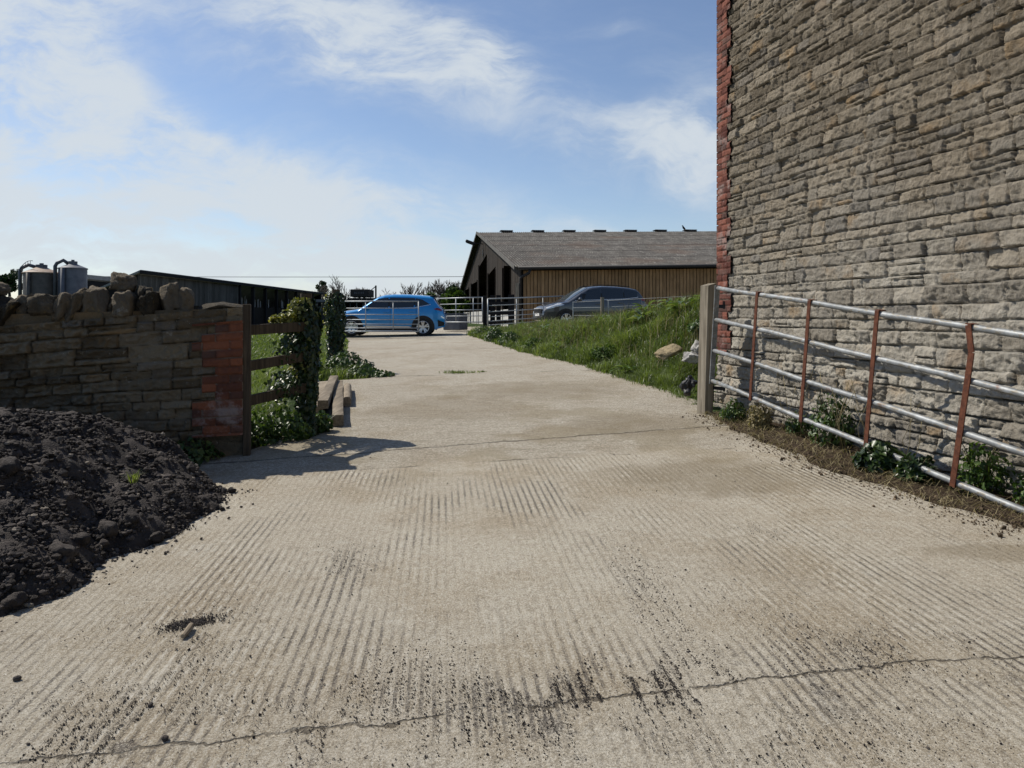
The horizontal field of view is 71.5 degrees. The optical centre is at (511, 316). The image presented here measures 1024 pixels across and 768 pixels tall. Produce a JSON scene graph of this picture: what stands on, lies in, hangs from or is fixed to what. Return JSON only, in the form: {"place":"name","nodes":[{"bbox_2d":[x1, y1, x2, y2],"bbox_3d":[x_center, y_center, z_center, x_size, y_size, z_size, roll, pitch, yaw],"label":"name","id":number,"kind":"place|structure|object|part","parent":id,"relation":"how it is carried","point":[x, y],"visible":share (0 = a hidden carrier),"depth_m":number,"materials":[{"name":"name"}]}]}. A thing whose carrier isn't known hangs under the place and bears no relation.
{"place":"outdoors","nodes":[
{"label":"outdoors","id":0,"kind":"place"},
{"bbox_2d":[251,328,368,445],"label":"paddock grass","id":1,"kind":"structure","parent":0,"point":[260,344],"depth_m":12.63,"materials":[{"name":"plant"}]},
{"bbox_2d":[316,299,368,324],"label":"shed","id":2,"kind":"structure","parent":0,"point":[354,304],"depth_m":61.70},
{"bbox_2d":[0,0,717,298],"label":"sky","id":3,"kind":"structure","parent":0,"point":[292,144],"materials":[{"name":"blue"}]},
{"bbox_2d":[345,326,504,337],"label":"farmyard","id":4,"kind":"structure","parent":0,"point":[440,331],"depth_m":29.01,"materials":[{"name":"concrete"}]},
{"bbox_2d":[342,294,446,335],"bbox_3d":[-4.708,-0.058,27.600,4.306,1.605,2.126,0,0,-2],"label":"parked car","id":5,"kind":"object","parent":4,"relation":"on","point":[432,315],"visible":0.73,"depth_m":26.75,"materials":[{"name":"blue paint"}]},
{"bbox_3d":[-5.133,-0.512,26.792,0.940,0.395,0.129,0,0,-2],"label":"side window","id":6,"kind":"part","parent":5,"relation":"part of","materials":[{"name":"black glass"}]},
{"bbox_3d":[-4.134,-0.520,26.829,0.940,0.390,0.127,0,0,-2],"label":"side window","id":7,"kind":"part","parent":5,"relation":"part of","materials":[{"name":"black glass"}]},
{"bbox_3d":[-3.384,-0.525,26.857,0.560,0.330,0.108,0,0,-2],"label":"side window","id":8,"kind":"part","parent":5,"relation":"part of","materials":[{"name":"black glass"}]},
{"bbox_2d":[443,313,468,329],"bbox_3d":[-2.451,0.228,30.800,0.931,0.722,0.780,0,0,25],"label":"cattle trough","id":9,"kind":"object","parent":4,"relation":"on","point":[460,317],"visible":0.77,"depth_m":30.48,"materials":[{"name":"grey metal"}]},
{"bbox_2d":[436,297,482,322],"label":"field gate","id":10,"kind":"structure","parent":4,"relation":"on","point":[473,303],"depth_m":29.02,"materials":[{"name":"metal"}]},
{"bbox_2d":[483,296,486,327],"bbox_3d":[-1.049,-0.070,27.600,0.160,1.450,0.160,0,0,0],"label":"gate post","id":11,"kind":"object","parent":4,"relation":"on","point":[485,311],"visible":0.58,"depth_m":27.52,"materials":[{"name":"metal"}]},
{"bbox_2d":[487,296,562,327],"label":"field gate","id":12,"kind":"structure","parent":4,"relation":"on","point":[516,310],"depth_m":28.55,"materials":[{"name":"metal"}]},
{"bbox_2d":[533,285,646,321],"bbox_3d":[3.304,-0.432,30.397,4.722,1.796,2.252,0,0,-17],"label":"parked car","id":13,"kind":"object","parent":4,"relation":"on","point":[578,297],"visible":0.68,"depth_m":29.59,"materials":[{"name":"grey paint"}]},
{"bbox_3d":[3.321,-0.912,29.524,0.790,0.467,0.145,0,0,-17],"label":"side window","id":14,"kind":"part","parent":13,"relation":"part of","materials":[{"name":"black glass"}]},
{"bbox_3d":[4.225,-0.928,29.802,0.978,0.457,0.136,0,0,-17],"label":"side window","id":15,"kind":"part","parent":13,"relation":"part of","materials":[{"name":"black glass"}]},
{"bbox_3d":[5.039,-0.951,30.058,0.645,0.368,0.109,0,0,-17],"label":"side window","id":16,"kind":"part","parent":13,"relation":"part of","materials":[{"name":"black glass"}]},
{"bbox_2d":[0,335,1023,767],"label":"driveway","id":17,"kind":"structure","parent":0,"point":[498,551],"depth_m":3.20,"materials":[{"name":"concrete"}]},
{"bbox_2d":[13,675,21,681],"bbox_3d":[-1.841,1.346,2.645,0.029,0.021,0.020,0,0,0],"label":"pebble","id":18,"kind":"object","parent":17,"relation":"on","point":[17,678],"visible":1,"depth_m":2.64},
{"bbox_2d":[161,735,168,741],"bbox_3d":[-1.105,1.343,2.264,0.022,0.020,0.021,0,0,-21],"label":"pebble","id":19,"kind":"object","parent":17,"relation":"on","point":[164,738],"visible":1,"depth_m":2.26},
{"bbox_2d":[180,622,193,637],"bbox_3d":[-1.363,1.319,2.990,0.028,0.029,0.097,0,0,-5],"label":"wood stub","id":20,"kind":"object","parent":17,"relation":"on","point":[186,631],"visible":1,"depth_m":2.97,"materials":[{"name":"wood"}]},
{"bbox_2d":[139,610,242,636],"bbox_3d":[-1.387,1.328,3.093,0.409,0.019,0.160,0,0,-32],"label":"grit","id":21,"kind":"object","parent":17,"relation":"on","point":[195,621],"visible":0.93,"depth_m":3.08,"materials":[{"name":"gravel"}]},
{"bbox_2d":[209,501,219,510],"bbox_3d":[-2.017,1.284,4.807,0.093,0.060,0.082,0,0,0],"label":"asphalt lump","id":22,"kind":"object","parent":17,"relation":"on","point":[213,505],"visible":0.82,"depth_m":4.79,"materials":[{"name":"asphalt"}]},
{"bbox_2d":[227,488,236,492],"bbox_3d":[-2.056,1.279,5.211,0.059,0.056,0.055,0,0,21],"label":"asphalt lump","id":23,"kind":"object","parent":17,"relation":"on","point":[231,490],"visible":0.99,"depth_m":5.19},
{"bbox_2d":[243,304,311,455],"bbox_3d":[-2.277,0.582,6.886,0.121,1.390,0.995,0,0,19],"label":"timber fence","id":24,"kind":"object","parent":17,"relation":"on","point":[249,366],"visible":0.75,"depth_m":6.59,"materials":[{"name":"wood"}]},
{"bbox_2d":[262,366,306,414],"bbox_3d":[-2.260,0.698,7.110,0.419,0.523,0.755,0,0,0],"label":"ivy plant","id":25,"kind":"object","parent":24,"relation":"attached to","point":[285,377],"visible":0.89,"depth_m":6.99,"materials":[{"name":"green plant"}]},
{"bbox_2d":[269,323,301,367],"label":"ivy plant","id":26,"kind":"object","parent":24,"relation":"attached to","point":[286,344],"visible":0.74,"depth_m":7.04,"materials":[{"name":"green plant"}]},
{"bbox_2d":[264,406,314,442],"bbox_3d":[-2.297,1.085,7.194,0.588,0.364,0.484,0,0,0],"label":"weed plant","id":27,"kind":"object","parent":17,"relation":"on","point":[289,423],"visible":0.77,"depth_m":7.10,"materials":[{"name":"green plant"}]},
{"bbox_2d":[292,429,310,440],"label":"weed plant","id":28,"kind":"object","parent":17,"relation":"on","point":[301,436],"visible":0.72,"depth_m":7.11,"materials":[{"name":"green plant"}]},
{"bbox_2d":[316,410,336,432],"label":"weed plant","id":29,"kind":"object","parent":17,"relation":"on","point":[323,421],"visible":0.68,"depth_m":7.50,"materials":[{"name":"green plant"}]},
{"bbox_2d":[332,380,343,426],"bbox_3d":[-2.323,1.107,9.503,0.131,0.205,3.473,0,0,-14],"label":"timber log","id":30,"kind":"object","parent":17,"relation":"on","point":[338,403],"visible":0.88,"depth_m":8.53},
{"bbox_2d":[317,375,337,408],"bbox_3d":[-2.555,1.025,9.942,0.133,0.161,2.946,0,0,-11],"label":"timber log","id":31,"kind":"object","parent":30,"relation":"on","point":[324,399],"visible":0.89,"depth_m":9.14,"materials":[{"name":"wood"}]},
{"bbox_2d":[343,383,351,406],"bbox_3d":[-2.345,1.101,10.109,0.131,0.165,1.640,0,0,-13],"label":"timber log","id":32,"kind":"object","parent":17,"relation":"on","point":[347,392],"visible":0.89,"depth_m":9.65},
{"bbox_2d":[341,301,418,331],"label":"field gate","id":33,"kind":"structure","parent":17,"relation":"on","point":[365,319],"depth_m":25.77,"materials":[{"name":"metal"}]},
{"bbox_2d":[368,370,394,377],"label":"weed plant","id":34,"kind":"object","parent":17,"relation":"on","point":[381,373],"visible":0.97,"depth_m":12.79,"materials":[{"name":"green plant"}]},
{"bbox_2d":[439,369,479,373],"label":"grass tuft","id":35,"kind":"object","parent":17,"relation":"on","point":[455,371],"visible":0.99,"depth_m":13.19,"materials":[{"name":"plant"}]},
{"bbox_2d":[0,462,1022,767],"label":"grit drift","id":36,"kind":"object","parent":17,"relation":"on","point":[556,692],"visible":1,"depth_m":2.48,"materials":[{"name":"gravel"}]},
{"bbox_2d":[5,426,1022,767],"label":"grit","id":37,"kind":"object","parent":17,"relation":"on","point":[609,690],"visible":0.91,"depth_m":2.43,"materials":[{"name":"gravel"}]},
{"bbox_2d":[679,375,697,395],"bbox_3d":[2.162,0.839,8.630,0.208,0.241,0.292,0,0,0],"label":"plastic scrap","id":38,"kind":"object","parent":17,"relation":"on","point":[688,384],"visible":1,"depth_m":8.64,"materials":[{"name":"plastic"}]},
{"bbox_2d":[671,413,1023,544],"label":"soil crumbs","id":39,"kind":"object","parent":17,"relation":"on","point":[981,509],"visible":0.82,"depth_m":5.09,"materials":[{"name":"soil"}]},
{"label":"timber log","id":40,"kind":"object","parent":17,"relation":"on","visible":0},
{"bbox_2d":[318,381,327,398],"bbox_3d":[-2.653,1.071,9.953,0.136,0.172,1.716,0,0,-12],"label":"timber log","id":41,"kind":"object","parent":40,"relation":"on","point":[322,385],"visible":0.24,"depth_m":10.18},
{"bbox_2d":[194,317,1023,527],"bbox_3d":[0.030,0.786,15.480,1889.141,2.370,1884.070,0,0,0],"label":"ground","id":42,"kind":"structure","parent":0,"point":[1008,496],"depth_m":5.61,"materials":[{"name":"soil"}]},
{"bbox_2d":[0,269,22,296],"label":"leafy tree","id":43,"kind":"object","parent":42,"relation":"on","point":[10,278],"visible":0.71,"depth_m":59.47,"materials":[{"name":"green plant"}]},
{"bbox_2d":[18,260,57,297],"bbox_3d":[-23.821,-0.856,35.991,1.664,3.911,1.686,0,0,36],"label":"feed silo","id":44,"kind":"object","parent":42,"relation":"on","point":[37,278],"visible":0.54,"depth_m":35.41,"materials":[{"name":"grey metal"}]},
{"bbox_2d":[53,258,87,295],"bbox_3d":[-22.248,-0.909,35.972,1.333,4.019,1.397,0,0,34],"label":"feed silo","id":45,"kind":"object","parent":42,"relation":"on","point":[72,276],"visible":0.51,"depth_m":35.55,"materials":[{"name":"grey metal"}]},
{"bbox_2d":[87,275,110,288],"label":"pale roofed shed","id":46,"kind":"structure","parent":42,"relation":"on","point":[97,281],"depth_m":40.56,"materials":[{"name":"metal"}]},
{"bbox_2d":[0,271,242,459],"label":"stone wall","id":47,"kind":"structure","parent":42,"relation":"on","point":[167,359],"depth_m":6.17,"materials":[{"name":"brown stone"}]},
{"bbox_2d":[0,406,263,631],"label":"rubble heap","id":48,"kind":"object","parent":42,"relation":"on","point":[66,482],"visible":0.98,"depth_m":4.21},
{"bbox_2d":[0,456,21,474],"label":"asphalt lump","id":49,"kind":"object","parent":48,"relation":"on","point":[10,465],"visible":1,"depth_m":3.90,"materials":[{"name":"asphalt"}]},
{"bbox_2d":[0,591,28,609],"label":"asphalt lump","id":50,"kind":"object","parent":48,"relation":"on","point":[14,599],"visible":0.99,"depth_m":3.23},
{"bbox_2d":[49,541,77,560],"bbox_3d":[-2.283,1.196,3.611,0.137,0.093,0.099,0,0,0],"label":"asphalt lump","id":51,"kind":"object","parent":48,"relation":"on","point":[68,550],"visible":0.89,"depth_m":3.59,"materials":[{"name":"asphalt"}]},
{"bbox_2d":[72,532,90,545],"bbox_3d":[-2.315,1.201,3.812,0.096,0.080,0.100,0,0,-33],"label":"asphalt lump","id":52,"kind":"object","parent":48,"relation":"on","point":[82,538],"visible":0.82,"depth_m":3.79,"materials":[{"name":"asphalt"}]},
{"bbox_2d":[98,521,118,536],"bbox_3d":[-2.282,1.198,4.029,0.116,0.081,0.118,0,0,0],"label":"asphalt lump","id":53,"kind":"object","parent":48,"relation":"on","point":[109,528],"visible":0.98,"depth_m":3.99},
{"bbox_2d":[123,512,139,522],"bbox_3d":[-2.202,1.167,4.117,0.082,0.059,0.080,0,0,41],"label":"asphalt lump","id":54,"kind":"object","parent":48,"relation":"on","point":[133,517],"visible":0.99,"depth_m":4.10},
{"bbox_2d":[123,469,143,482],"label":"grass tuft","id":55,"kind":"object","parent":48,"relation":"on","point":[133,477],"visible":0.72,"depth_m":4.54,"materials":[{"name":"plant"}]},
{"bbox_2d":[149,531,164,541],"bbox_3d":[-2.079,1.291,4.150,0.098,0.070,0.086,0,0,0],"label":"asphalt lump","id":56,"kind":"object","parent":48,"relation":"on","point":[158,536],"visible":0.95,"depth_m":4.13,"materials":[{"name":"asphalt"}]},
{"bbox_2d":[177,436,228,466],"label":"weed plant","id":57,"kind":"object","parent":42,"relation":"on","point":[200,454],"visible":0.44,"depth_m":6.22,"materials":[{"name":"green plant"}]},
{"bbox_2d":[100,270,323,324],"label":"long shed","id":58,"kind":"structure","parent":42,"relation":"on","point":[265,302],"depth_m":45.50,"materials":[{"name":"metal"}]},
{"bbox_2d":[251,409,282,446],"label":"weed plant","id":59,"kind":"object","parent":42,"relation":"on","point":[260,429],"visible":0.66,"depth_m":6.92,"materials":[{"name":"green plant"}]},
{"bbox_2d":[300,293,311,413],"bbox_3d":[-2.144,0.604,7.360,0.140,1.682,0.134,0,0,0],"label":"fence post","id":60,"kind":"object","parent":42,"relation":"on","point":[304,295],"visible":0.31,"depth_m":7.31,"materials":[{"name":"wood"}]},
{"bbox_2d":[268,297,323,436],"bbox_3d":[-2.160,0.535,7.173,0.398,1.486,0.755,0,0,0],"label":"ivy plant","id":61,"kind":"object","parent":60,"relation":"attached to","point":[312,334],"visible":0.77,"depth_m":7.26,"materials":[{"name":"green plant"}]},
{"bbox_2d":[287,356,327,373],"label":"weed plant","id":62,"kind":"object","parent":42,"relation":"on","point":[321,363],"visible":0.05,"depth_m":12.92,"materials":[{"name":"green plant"}]},
{"bbox_2d":[315,280,328,310],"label":"evergreen tree","id":63,"kind":"object","parent":42,"relation":"on","point":[322,283],"visible":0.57,"depth_m":89.88,"materials":[{"name":"green plant"}]},
{"bbox_2d":[316,285,329,310],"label":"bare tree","id":64,"kind":"object","parent":42,"relation":"on","point":[324,291],"visible":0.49,"depth_m":87.82,"materials":[{"name":"plant"}]},
{"bbox_2d":[331,289,339,354],"bbox_3d":[-3.455,0.384,13.900,0.181,1.822,0.180,0,0,0],"label":"fence post","id":65,"kind":"object","parent":42,"relation":"on","point":[333,292],"visible":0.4,"depth_m":13.83,"materials":[{"name":"wood"}]},
{"bbox_2d":[323,291,346,367],"bbox_3d":[-3.451,0.315,13.895,0.487,1.622,0.457,0,0,24],"label":"ivy plant","id":66,"kind":"object","parent":65,"relation":"attached to","point":[336,334],"visible":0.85,"depth_m":13.79,"materials":[{"name":"green plant"}]},
{"bbox_2d":[328,274,349,298],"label":"bare tree","id":67,"kind":"object","parent":42,"relation":"on","point":[339,287],"visible":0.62,"depth_m":84.76,"materials":[{"name":"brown plant"}]},
{"bbox_2d":[320,351,374,370],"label":"weed plant","id":68,"kind":"object","parent":42,"relation":"on","point":[342,359],"visible":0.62,"depth_m":13.26,"materials":[{"name":"green plant"}]},
{"bbox_2d":[345,285,376,310],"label":"farm trailer","id":69,"kind":"object","parent":42,"relation":"on","point":[363,294],"visible":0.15,"depth_m":49.20,"materials":[{"name":"black metal"}]},
{"bbox_2d":[342,363,379,377],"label":"weed plant","id":70,"kind":"object","parent":42,"relation":"on","point":[366,370],"visible":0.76,"depth_m":12.83,"materials":[{"name":"green plant"}]},
{"bbox_2d":[399,282,424,294],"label":"bare tree","id":71,"kind":"object","parent":42,"relation":"on","point":[410,291],"visible":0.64,"depth_m":79.95,"materials":[{"name":"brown plant"}]},
{"bbox_2d":[421,282,436,297],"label":"bare tree","id":72,"kind":"object","parent":42,"relation":"on","point":[432,288],"visible":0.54,"depth_m":77.65,"materials":[{"name":"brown plant"}]},
{"bbox_2d":[424,287,457,312],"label":"green bush","id":73,"kind":"object","parent":42,"relation":"on","point":[452,290],"visible":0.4,"depth_m":65.31,"materials":[{"name":"green plant"}]},
{"bbox_2d":[432,278,449,306],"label":"bare tree","id":74,"kind":"object","parent":42,"relation":"on","point":[439,291],"visible":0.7,"depth_m":74.87,"materials":[{"name":"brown plant"}]},
{"bbox_2d":[444,284,462,312],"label":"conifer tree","id":75,"kind":"object","parent":42,"relation":"on","point":[451,286],"visible":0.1,"depth_m":69.84,"materials":[{"name":"green plant"}]},
{"bbox_2d":[445,290,470,312],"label":"green bush","id":76,"kind":"object","parent":42,"relation":"on","point":[458,305],"visible":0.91,"depth_m":61.87,"materials":[{"name":"green plant"}]},
{"bbox_2d":[471,325,493,335],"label":"weed plant","id":77,"kind":"object","parent":42,"relation":"on","point":[481,328],"visible":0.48,"depth_m":25.14,"materials":[{"name":"green plant"}]},
{"bbox_2d":[483,326,503,340],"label":"weed plant","id":78,"kind":"object","parent":42,"relation":"on","point":[491,334],"visible":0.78,"depth_m":22.45,"materials":[{"name":"green plant"}]},
{"bbox_2d":[488,294,514,327],"bbox_3d":[-0.407,-0.124,31.289,1.279,1.660,0.461,0,0,28],"label":"pen fence","id":79,"kind":"object","parent":42,"relation":"on","point":[499,302],"visible":0.71,"depth_m":31.20,"materials":[{"name":"metal"}]},
{"bbox_2d":[497,331,520,344],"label":"weed plant","id":80,"kind":"object","parent":42,"relation":"on","point":[509,335],"visible":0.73,"depth_m":20.47,"materials":[{"name":"green plant"}]},
{"bbox_2d":[522,337,542,349],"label":"weed plant","id":81,"kind":"object","parent":42,"relation":"on","point":[531,341],"visible":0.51,"depth_m":17.88,"materials":[{"name":"green plant"}]},
{"bbox_2d":[533,324,550,330],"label":"dock plant","id":82,"kind":"object","parent":42,"relation":"on","point":[545,326],"visible":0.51,"depth_m":21.06,"materials":[{"name":"green plant"}]},
{"bbox_2d":[460,229,717,325],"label":"barn","id":83,"kind":"structure","parent":42,"relation":"on","point":[654,264],"depth_m":38.74,"materials":[{"name":"brown wood"}]},
{"bbox_2d":[107,276,489,276],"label":"overhead cable","id":84,"kind":"object","parent":83,"relation":"attached to","point":[439,276],"visible":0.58,"depth_m":64.83,"materials":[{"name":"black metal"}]},
{"bbox_2d":[466,289,719,404],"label":"bank grass","id":85,"kind":"structure","parent":42,"relation":"on","point":[664,377],"depth_m":13.88,"materials":[{"name":"plant"}]},
{"bbox_2d":[654,343,683,359],"bbox_3d":[2.562,0.574,11.603,0.421,0.261,0.302,0,0,-18],"label":"rock","id":86,"kind":"object","parent":85,"relation":"on","point":[666,352],"depth_m":11.53,"materials":[{"name":"stone"}]},
{"bbox_2d":[682,351,698,363],"bbox_3d":[2.686,0.620,10.598,0.272,0.188,0.264,0,0,-15],"label":"boulder","id":87,"kind":"object","parent":85,"relation":"on","point":[691,357],"visible":0.82,"depth_m":10.55,"materials":[{"name":"stone"}]},
{"bbox_2d":[690,340,698,353],"bbox_3d":[2.807,0.472,10.751,0.168,0.240,0.190,0,0,-13],"label":"boulder","id":88,"kind":"object","parent":87,"relation":"on","point":[695,347],"visible":0.5,"depth_m":10.74,"materials":[{"name":"stone"}]},
{"bbox_2d":[600,297,603,314],"bbox_3d":[2.540,-0.010,20.000,0.102,1.060,0.102,0,0,22],"label":"fence stake","id":89,"kind":"object","parent":42,"relation":"on","point":[602,303],"visible":0.35,"depth_m":19.96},
{"bbox_2d":[591,343,619,359],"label":"weed plant","id":90,"kind":"object","parent":42,"relation":"on","point":[597,352],"visible":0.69,"depth_m":13.82,"materials":[{"name":"green plant"}]},
{"bbox_2d":[609,364,637,372],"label":"dock plant","id":91,"kind":"object","parent":42,"relation":"on","point":[626,368],"visible":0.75,"depth_m":12.23,"materials":[{"name":"green plant"}]},
{"bbox_2d":[574,296,683,315],"bbox_3d":[2.928,-0.280,20.339,1.036,0.528,4.646,0,0,-37],"label":"wire fence","id":92,"kind":"object","parent":42,"relation":"on","point":[614,306],"visible":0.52,"depth_m":19.95,"materials":[{"name":"metal"}]},
{"bbox_2d":[626,309,652,321],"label":"dock plant","id":93,"kind":"object","parent":42,"relation":"on","point":[640,312],"visible":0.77,"depth_m":15.00,"materials":[{"name":"green plant"}]},
{"bbox_2d":[630,300,659,312],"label":"dock plant","id":94,"kind":"object","parent":42,"relation":"on","point":[646,308],"visible":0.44,"depth_m":15.81,"materials":[{"name":"green plant"}]},
{"bbox_2d":[658,298,681,307],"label":"dock plant","id":95,"kind":"object","parent":42,"relation":"on","point":[677,300],"visible":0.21,"depth_m":15.25,"materials":[{"name":"green plant"}]},
{"bbox_2d":[666,297,699,312],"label":"dock plant","id":96,"kind":"object","parent":42,"relation":"on","point":[679,302],"visible":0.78,"depth_m":13.80,"materials":[{"name":"green plant"}]},
{"bbox_2d":[686,316,699,333],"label":"weed plant","id":97,"kind":"object","parent":42,"relation":"on","point":[693,326],"visible":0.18,"depth_m":11.79,"materials":[{"name":"green plant"}]},
{"bbox_2d":[697,283,724,414],"bbox_3d":[2.284,0.484,8.203,0.232,1.742,0.273,0,0,-18],"label":"gate post","id":98,"kind":"object","parent":42,"relation":"on","point":[705,394],"visible":0.76,"depth_m":8.19,"materials":[{"name":"concrete"}]},
{"bbox_2d":[719,397,748,421],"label":"weed plant","id":99,"kind":"object","parent":42,"relation":"on","point":[731,411],"visible":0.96,"depth_m":7.71,"materials":[{"name":"green plant"}]},
{"bbox_2d":[740,402,775,428],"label":"weed plant","id":100,"kind":"object","parent":42,"relation":"on","point":[757,417],"visible":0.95,"depth_m":7.23,"materials":[{"name":"beige plant"}]},
{"bbox_2d":[769,410,813,434],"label":"weed plant","id":101,"kind":"object","parent":42,"relation":"on","point":[795,426],"visible":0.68,"depth_m":6.86,"materials":[{"name":"green plant"}]},
{"bbox_2d":[808,392,879,446],"bbox_3d":[2.925,0.859,6.404,0.759,0.575,1.025,0,0,-19],"label":"weed plant","id":102,"kind":"object","parent":42,"relation":"on","point":[829,423],"visible":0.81,"depth_m":6.30,"materials":[{"name":"green plant"}]},
{"bbox_2d":[769,368,921,456],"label":"dead stems","id":103,"kind":"object","parent":42,"relation":"on","point":[837,419],"visible":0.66,"depth_m":6.12,"materials":[{"name":"brown plant"}]},
{"bbox_2d":[694,410,1023,527],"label":"verge litter","id":104,"kind":"object","parent":42,"relation":"on","point":[838,461],"visible":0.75,"depth_m":5.58,"materials":[{"name":"brown plant"}]},
{"bbox_2d":[709,285,1023,513],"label":"field gate","id":105,"kind":"structure","parent":42,"relation":"on","point":[967,380],"depth_m":5.55,"materials":[{"name":"metal"}]},
{"bbox_2d":[713,0,1023,496],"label":"stone building","id":106,"kind":"structure","parent":42,"relation":"on","point":[870,154],"depth_m":6.08,"materials":[{"name":"grey stone"}]},
{"bbox_2d":[850,439,905,473],"bbox_3d":[2.865,1.078,5.503,0.428,0.250,0.405,0,0,-42],"label":"weed plant","id":107,"kind":"object","parent":42,"relation":"on","point":[868,456],"visible":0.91,"depth_m":5.42,"materials":[{"name":"green plant"}]},
{"bbox_2d":[892,452,943,483],"bbox_3d":[2.938,1.096,5.201,0.416,0.211,0.384,0,0,-27],"label":"weed plant","id":108,"kind":"object","parent":42,"relation":"on","point":[904,469],"visible":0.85,"depth_m":5.16,"materials":[{"name":"green plant"}]},
{"bbox_2d":[937,442,1017,497],"bbox_3d":[3.182,1.011,4.858,0.662,0.410,0.564,0,0,0],"label":"weed plant","id":109,"kind":"object","parent":42,"relation":"on","point":[983,474],"visible":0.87,"depth_m":4.81,"materials":[{"name":"green plant"}]},
{"bbox_2d":[1004,468,1023,505],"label":"weed plant","id":110,"kind":"object","parent":42,"relation":"on","point":[1020,480],"visible":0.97,"depth_m":4.55,"materials":[{"name":"green plant"}]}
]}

